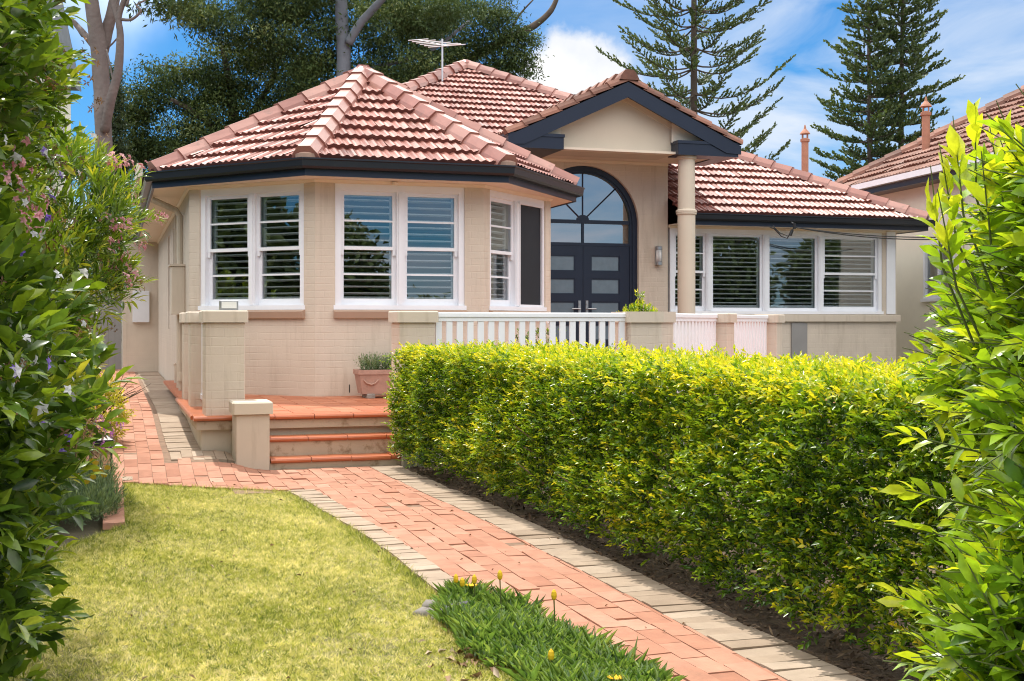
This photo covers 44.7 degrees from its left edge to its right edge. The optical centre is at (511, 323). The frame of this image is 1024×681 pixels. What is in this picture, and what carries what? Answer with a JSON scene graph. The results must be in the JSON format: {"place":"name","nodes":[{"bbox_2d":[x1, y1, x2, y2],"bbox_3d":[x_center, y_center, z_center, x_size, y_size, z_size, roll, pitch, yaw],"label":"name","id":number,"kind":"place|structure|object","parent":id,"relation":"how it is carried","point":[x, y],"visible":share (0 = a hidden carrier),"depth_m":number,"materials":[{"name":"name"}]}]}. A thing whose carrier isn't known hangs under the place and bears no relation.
{"place":"outdoors","nodes":[
{"label":"outdoors","id":0,"kind":"place"},
{"bbox_2d":[179,312,188,398],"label":"brick pier","id":1,"kind":"structure","parent":0,"point":[184,356],"depth_m":14.64,"materials":[{"name":"paint"}]},
{"bbox_2d":[185,311,201,406],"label":"brick pier","id":2,"kind":"structure","parent":0,"point":[194,356],"depth_m":13.39,"materials":[{"name":"paint"}]},
{"bbox_2d":[199,310,247,415],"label":"brick pier","id":3,"kind":"structure","parent":0,"point":[223,358],"depth_m":12.08,"materials":[{"name":"paint"}]},
{"bbox_2d":[200,322,202,399],"bbox_3d":[-3.172,0.349,12.911,0.070,0.922,1.050,0,0,-18],"label":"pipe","id":4,"kind":"object","parent":3,"relation":"attached to","point":[201,362],"visible":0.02,"depth_m":13.37,"materials":[{"name":"white paint"}]},
{"bbox_2d":[219,300,237,309],"bbox_3d":[-2.785,-0.174,12.229,0.180,0.098,0.116,0,0,-18],"label":"floodlight","id":5,"kind":"object","parent":3,"relation":"on","point":[228,304],"visible":0.9,"depth_m":12.18,"materials":[{"name":"metal"}]},
{"bbox_2d":[8,481,518,680],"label":"lawn","id":6,"kind":"structure","parent":0,"point":[327,637],"depth_m":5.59,"materials":[{"name":"green plant"}]},
{"bbox_2d":[413,607,433,616],"bbox_3d":[-0.420,1.385,5.956,0.112,0.052,0.089,0,0,14],"label":"stone","id":7,"kind":"object","parent":6,"relation":"on","point":[422,610],"visible":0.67,"depth_m":5.93,"materials":[{"name":"grey stone"}]},
{"bbox_2d":[422,599,434,607],"bbox_3d":[-0.404,1.383,6.106,0.082,0.056,0.114,0,0,21],"label":"stone","id":8,"kind":"object","parent":6,"relation":"on","point":[427,602],"visible":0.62,"depth_m":6.09,"materials":[{"name":"grey stone"}]},
{"bbox_2d":[439,601,469,612],"bbox_3d":[-0.260,1.346,5.763,0.163,0.108,0.080,0,0,-29],"label":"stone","id":9,"kind":"object","parent":6,"relation":"on","point":[454,603],"visible":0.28,"depth_m":5.76,"materials":[{"name":"grey stone"}]},
{"bbox_2d":[125,472,804,680],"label":"dead leaves","id":10,"kind":"object","parent":6,"relation":"on","point":[494,670],"visible":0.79,"depth_m":5.13,"materials":[{"name":"brown plant"}]},
{"bbox_2d":[426,575,687,680],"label":"daisy border","id":11,"kind":"object","parent":6,"relation":"on","point":[520,634],"visible":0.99,"depth_m":5.09,"materials":[{"name":"green plant"}]},
{"bbox_2d":[453,574,457,584],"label":"daisy flower","id":12,"kind":"object","parent":11,"relation":"on","point":[455,579],"visible":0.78,"depth_m":6.04,"materials":[{"name":"yellow plant"}]},
{"bbox_2d":[460,577,464,586],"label":"daisy flower","id":13,"kind":"object","parent":11,"relation":"on","point":[462,582],"visible":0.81,"depth_m":5.99,"materials":[{"name":"yellow plant"}]},
{"bbox_2d":[472,574,476,596],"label":"daisy flower","id":14,"kind":"object","parent":11,"relation":"on","point":[474,579],"visible":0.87,"depth_m":5.89,"materials":[{"name":"yellow plant"}]},
{"bbox_2d":[497,570,502,609],"bbox_3d":[-0.055,1.271,5.750,0.025,0.259,0.026,0,0,0],"label":"daisy flower","id":15,"kind":"object","parent":11,"relation":"on","point":[499,575],"visible":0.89,"depth_m":5.75,"materials":[{"name":"yellow plant"}]},
{"bbox_2d":[548,649,553,661],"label":"daisy flower","id":16,"kind":"object","parent":11,"relation":"on","point":[550,654],"visible":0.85,"depth_m":4.74,"materials":[{"name":"yellow plant"}]},
{"bbox_2d":[551,589,556,625],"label":"daisy flower","id":17,"kind":"object","parent":11,"relation":"on","point":[553,595],"visible":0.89,"depth_m":5.35,"materials":[{"name":"yellow plant"}]},
{"bbox_2d":[607,675,621,680],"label":"daisy flower","id":18,"kind":"object","parent":11,"relation":"on","point":[616,677],"visible":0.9,"depth_m":4.46,"materials":[{"name":"yellow plant"}]},
{"bbox_2d":[388,311,438,405],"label":"brick pier","id":19,"kind":"structure","parent":0,"point":[411,327],"depth_m":12.81,"materials":[{"name":"paint"}]},
{"bbox_2d":[86,368,786,680],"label":"brick path","id":20,"kind":"structure","parent":0,"point":[681,649],"depth_m":7.79,"materials":[{"name":"brick"}]},
{"bbox_2d":[89,435,113,481],"bbox_3d":[-3.521,1.155,10.662,0.230,0.450,0.230,0,0,-18],"label":"garden lantern","id":21,"kind":"object","parent":20,"relation":"on","point":[99,441],"visible":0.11,"depth_m":10.59,"materials":[{"name":"black plastic"}]},
{"bbox_2d":[117,371,864,680],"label":"path border","id":22,"kind":"object","parent":20,"relation":"on","point":[781,658],"visible":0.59,"depth_m":7.25,"materials":[{"name":"beige stone"}]},
{"bbox_2d":[0,342,957,586],"bbox_3d":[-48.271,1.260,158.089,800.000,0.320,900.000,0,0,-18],"label":"ground","id":23,"kind":"structure","parent":0,"point":[73,531],"depth_m":8.69,"materials":[{"name":"brown soil"}]},
{"bbox_2d":[0,0,102,432],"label":"brunfelsia shrub","id":24,"kind":"object","parent":23,"relation":"on","point":[39,128],"visible":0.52,"depth_m":6.05,"materials":[{"name":"green plant"}]},
{"bbox_2d":[25,0,80,244],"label":"neighbour house","id":25,"kind":"structure","parent":23,"relation":"on","point":[64,36],"depth_m":42.51,"materials":[{"name":"grey tile"}]},
{"bbox_2d":[38,312,107,408],"bbox_3d":[-5.606,0.328,14.531,1.719,2.508,8.799,0,0,-18],"label":"laurel shrub","id":26,"kind":"object","parent":23,"relation":"on","point":[85,359],"visible":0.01,"depth_m":12.62,"materials":[{"name":"green plant"}]},
{"bbox_2d":[0,0,147,680],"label":"laurel shrub","id":27,"kind":"object","parent":23,"relation":"on","point":[31,308],"visible":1,"depth_m":4.09,"materials":[{"name":"green plant"}]},
{"bbox_2d":[0,105,168,492],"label":"oleander shrub","id":28,"kind":"object","parent":23,"relation":"on","point":[115,267],"visible":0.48,"depth_m":9.00,"materials":[{"name":"green plant"}]},
{"bbox_2d":[29,458,141,528],"bbox_3d":[-3.126,1.212,8.998,0.870,0.382,1.376,0,0,-18],"label":"plant","id":29,"kind":"object","parent":23,"relation":"on","point":[105,497],"visible":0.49,"depth_m":8.82,"materials":[{"name":"green plant"}]},
{"bbox_2d":[71,231,123,341],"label":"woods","id":30,"kind":"object","parent":23,"relation":"on","point":[121,301],"depth_m":74.35,"materials":[{"name":"green plant"}]},
{"bbox_2d":[65,414,134,488],"bbox_3d":[-3.401,1.071,10.013,0.642,0.646,1.053,0,0,-29],"label":"lavender plant","id":31,"kind":"object","parent":23,"relation":"on","point":[113,475],"visible":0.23,"depth_m":10.04,"materials":[{"name":"green plant"}]},
{"bbox_2d":[76,367,149,450],"bbox_3d":[-4.163,0.914,12.399,1.048,1.030,1.189,0,0,22],"label":"golden shrub","id":32,"kind":"object","parent":23,"relation":"on","point":[113,398],"visible":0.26,"depth_m":12.35,"materials":[{"name":"yellow plant"}]},
{"bbox_2d":[89,62,138,252],"bbox_3d":[-12.071,-3.312,37.966,1.792,9.424,1.675,0,0,31],"label":"cypress tree","id":33,"kind":"object","parent":23,"relation":"on","point":[119,124],"visible":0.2,"depth_m":37.91,"materials":[{"name":"green plant"}]},
{"bbox_2d":[72,0,220,364],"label":"gum tree","id":34,"kind":"object","parent":23,"relation":"on","point":[98,35],"visible":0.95,"depth_m":32.80,"materials":[{"name":"brown plant"}]},
{"bbox_2d":[114,29,335,177],"bbox_3d":[-9.037,-3.787,40.115,8.891,11.469,4.480,0,0,0],"label":"gum tree","id":35,"kind":"object","parent":23,"relation":"on","point":[230,95],"visible":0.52,"depth_m":39.43,"materials":[{"name":"green plant"}]},
{"bbox_2d":[229,399,272,469],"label":"newel pier","id":36,"kind":"structure","parent":23,"relation":"on","point":[250,439],"depth_m":11.61,"materials":[{"name":"paint"}]},
{"bbox_2d":[143,0,488,101],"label":"gum tree","id":37,"kind":"object","parent":23,"relation":"on","point":[292,15],"visible":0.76,"depth_m":37.17,"materials":[{"name":"green plant"}]},
{"bbox_2d":[348,0,557,82],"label":"gum tree","id":38,"kind":"object","parent":23,"relation":"on","point":[496,16],"visible":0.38,"depth_m":42.57,"materials":[{"name":"green plant"}]},
{"bbox_2d":[163,380,854,469],"bbox_3d":[-0.207,1.157,16.863,8.478,0.527,8.617,0,0,-18],"label":"porch","id":39,"kind":"object","parent":23,"relation":"on","point":[308,432],"visible":0.2,"depth_m":12.21,"materials":[{"name":"paint"}]},
{"bbox_2d":[353,369,390,397],"bbox_3d":[-1.451,0.730,15.139,0.906,0.340,0.372,0,0,-18],"label":"planter trough","id":40,"kind":"object","parent":39,"relation":"on","point":[370,383],"visible":0.43,"depth_m":14.91,"materials":[{"name":"pink ceramic"}]},
{"bbox_2d":[355,351,390,369],"bbox_3d":[-1.460,0.464,15.122,0.933,0.300,0.488,0,0,-18],"label":"trough plant","id":41,"kind":"object","parent":40,"relation":"in","point":[374,363],"visible":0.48,"depth_m":15.03,"materials":[{"name":"green plant"}]},
{"bbox_2d":[616,289,657,311],"bbox_3d":[1.496,0.245,14.633,0.663,1.310,0.624,0,0,-18],"label":"potted shrub","id":42,"kind":"object","parent":39,"relation":"on","point":[638,306],"visible":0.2,"depth_m":14.60,"materials":[{"name":"green plant"}]},
{"bbox_2d":[755,314,784,359],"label":"brick pier","id":43,"kind":"structure","parent":39,"relation":"on","point":[774,334],"depth_m":17.83,"materials":[{"name":"paint"}]},
{"bbox_2d":[122,59,934,395],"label":"house","id":44,"kind":"structure","parent":23,"relation":"on","point":[320,231],"depth_m":20.64,"materials":[{"name":"paint"}]},
{"bbox_2d":[88,286,120,369],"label":"side gate","id":45,"kind":"structure","parent":44,"relation":"attached to","point":[112,336],"depth_m":28.45,"materials":[{"name":"beige wood"}]},
{"bbox_2d":[198,183,304,309],"bbox_3d":[-3.260,-0.948,15.818,1.700,1.561,0.224,0,0,27],"label":"window","id":46,"kind":"structure","parent":44,"relation":"in","point":[256,197],"depth_m":15.79,"materials":[{"name":"white paint"}]},
{"bbox_2d":[334,183,466,309],"bbox_3d":[-1.422,-0.948,15.697,1.700,1.561,0.224,0,0,-18],"label":"window","id":47,"kind":"structure","parent":44,"relation":"in","point":[398,196],"depth_m":15.67,"materials":[{"name":"white paint"}]},
{"bbox_2d":[408,39,465,81],"bbox_3d":[-1.635,-5.718,26.988,1.263,0.992,0.400,0,0,0],"label":"tv antenna","id":48,"kind":"object","parent":44,"relation":"on","point":[441,44],"visible":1,"depth_m":26.89,"materials":[{"name":"metal"}]},
{"bbox_2d":[489,190,546,310],"bbox_3d":[0.002,-0.948,16.865,0.224,1.561,1.700,0,0,27],"label":"window","id":49,"kind":"structure","parent":44,"relation":"in","point":[522,253],"depth_m":16.85,"materials":[{"name":"white paint"}]},
{"bbox_2d":[551,166,636,348],"bbox_3d":[1.260,-1.038,22.135,2.070,3.515,0.154,0,0,-18],"label":"entry door","id":50,"kind":"structure","parent":44,"relation":"in","point":[594,236],"depth_m":22.21,"materials":[{"name":"blue paint"}]},
{"bbox_2d":[668,228,883,313],"bbox_3d":[4.969,-0.949,23.315,4.480,1.558,0.224,0,0,-18],"label":"window","id":51,"kind":"structure","parent":44,"relation":"in","point":[763,237],"depth_m":23.29,"materials":[{"name":"white paint"}]},
{"bbox_2d":[800,125,809,171],"bbox_3d":[7.063,-4.044,30.000,0.255,1.470,0.249,0,0,0],"label":"flue pipe","id":52,"kind":"object","parent":44,"relation":"attached to","point":[805,152],"visible":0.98,"depth_m":29.93,"materials":[{"name":"ceramic"}]},
{"bbox_2d":[404,462,947,680],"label":"garden bed soil","id":53,"kind":"structure","parent":23,"relation":"on","point":[899,674],"depth_m":6.42,"materials":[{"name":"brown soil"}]},
{"bbox_2d":[390,415,422,466],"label":"newel pier","id":54,"kind":"structure","parent":53,"relation":"on","point":[404,463],"depth_m":12.07,"materials":[{"name":"paint"}]},
{"bbox_2d":[379,337,984,680],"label":"hedge","id":55,"kind":"object","parent":53,"relation":"on","point":[500,420],"visible":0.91,"depth_m":6.07,"materials":[{"name":"green plant"}]},
{"bbox_2d":[595,0,795,160],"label":"norfolk pine","id":56,"kind":"object","parent":23,"relation":"on","point":[695,12],"visible":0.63,"depth_m":44.33,"materials":[{"name":"green plant"}]},
{"bbox_2d":[809,0,921,180],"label":"norfolk pine","id":57,"kind":"object","parent":23,"relation":"on","point":[882,123],"visible":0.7,"depth_m":59.42,"materials":[{"name":"green plant"}]},
{"bbox_2d":[838,0,965,171],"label":"norfolk pine","id":58,"kind":"object","parent":23,"relation":"on","point":[915,61],"visible":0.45,"depth_m":60.22,"materials":[{"name":"green plant"}]},
{"bbox_2d":[834,85,1023,369],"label":"neighbour house","id":59,"kind":"structure","parent":23,"relation":"on","point":[902,174],"depth_m":26.14,"materials":[{"name":"white paint"}]},
{"bbox_2d":[769,222,937,239],"bbox_3d":[6.960,-1.645,21.943,4.762,0.375,0.247,0,0,13],"label":"service cable","id":60,"kind":"object","parent":59,"relation":"attached to","point":[792,230],"visible":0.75,"depth_m":22.12,"materials":[{"name":"black plastic"}]},
{"bbox_2d":[920,97,931,156],"bbox_3d":[8.979,-4.130,27.000,0.255,1.570,0.249,0,0,0],"label":"flue pipe","id":61,"kind":"object","parent":59,"relation":"on","point":[925,115],"visible":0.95,"depth_m":26.93,"materials":[{"name":"ceramic"}]},
{"bbox_2d":[920,241,954,301],"bbox_3d":[8.694,-1.045,25.085,0.290,1.210,1.300,0,0,-11],"label":"window","id":62,"kind":"structure","parent":59,"relation":"in","point":[926,262],"depth_m":25.59,"materials":[{"name":"white paint"}]},
{"bbox_2d":[871,84,1023,680],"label":"laurel bush","id":63,"kind":"object","parent":23,"relation":"on","point":[975,345],"visible":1,"depth_m":2.36,"materials":[{"name":"green plant"}]},
{"bbox_2d":[515,321,566,346],"bbox_3d":[0.200,0.421,14.439,0.893,0.957,0.630,0,0,-18],"label":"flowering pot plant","id":64,"kind":"object","parent":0,"point":[537,332],"visible":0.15,"depth_m":14.44,"materials":[{"name":"green plant"}]},
{"bbox_2d":[63,0,1023,321],"label":"sky","id":65,"kind":"structure","parent":0,"point":[983,40],"materials":[{"name":"blue"}]},
{"bbox_2d":[611,312,675,393],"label":"brick pier","id":66,"kind":"structure","parent":0,"point":[650,330],"depth_m":13.57,"materials":[{"name":"paint"}]},
{"bbox_2d":[435,312,624,392],"bbox_3d":[0.215,0.349,13.279,2.175,0.922,0.070,0,0,-18],"label":"balustrade","id":67,"kind":"object","parent":66,"relation":"attached to","point":[480,318],"visible":0.44,"depth_m":13.26,"materials":[{"name":"white paint"}]},
{"bbox_2d":[702,313,736,394],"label":"brick pier","id":68,"kind":"structure","parent":0,"point":[725,322],"depth_m":15.66,"materials":[{"name":"paint"}]},
{"bbox_2d":[673,313,717,392],"bbox_3d":[2.148,0.349,14.871,0.070,0.922,1.824,0,0,27],"label":"balustrade","id":69,"kind":"object","parent":68,"relation":"attached to","point":[694,330],"visible":0.35,"depth_m":14.94,"materials":[{"name":"white paint"}]},
{"bbox_2d":[734,315,767,359],"bbox_3d":[3.176,0.349,16.903,0.070,0.922,2.107,0,0,26],"label":"balustrade","id":70,"kind":"object","parent":68,"relation":"attached to","point":[750,334],"visible":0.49,"depth_m":17.12,"materials":[{"name":"white paint"}]}
]}

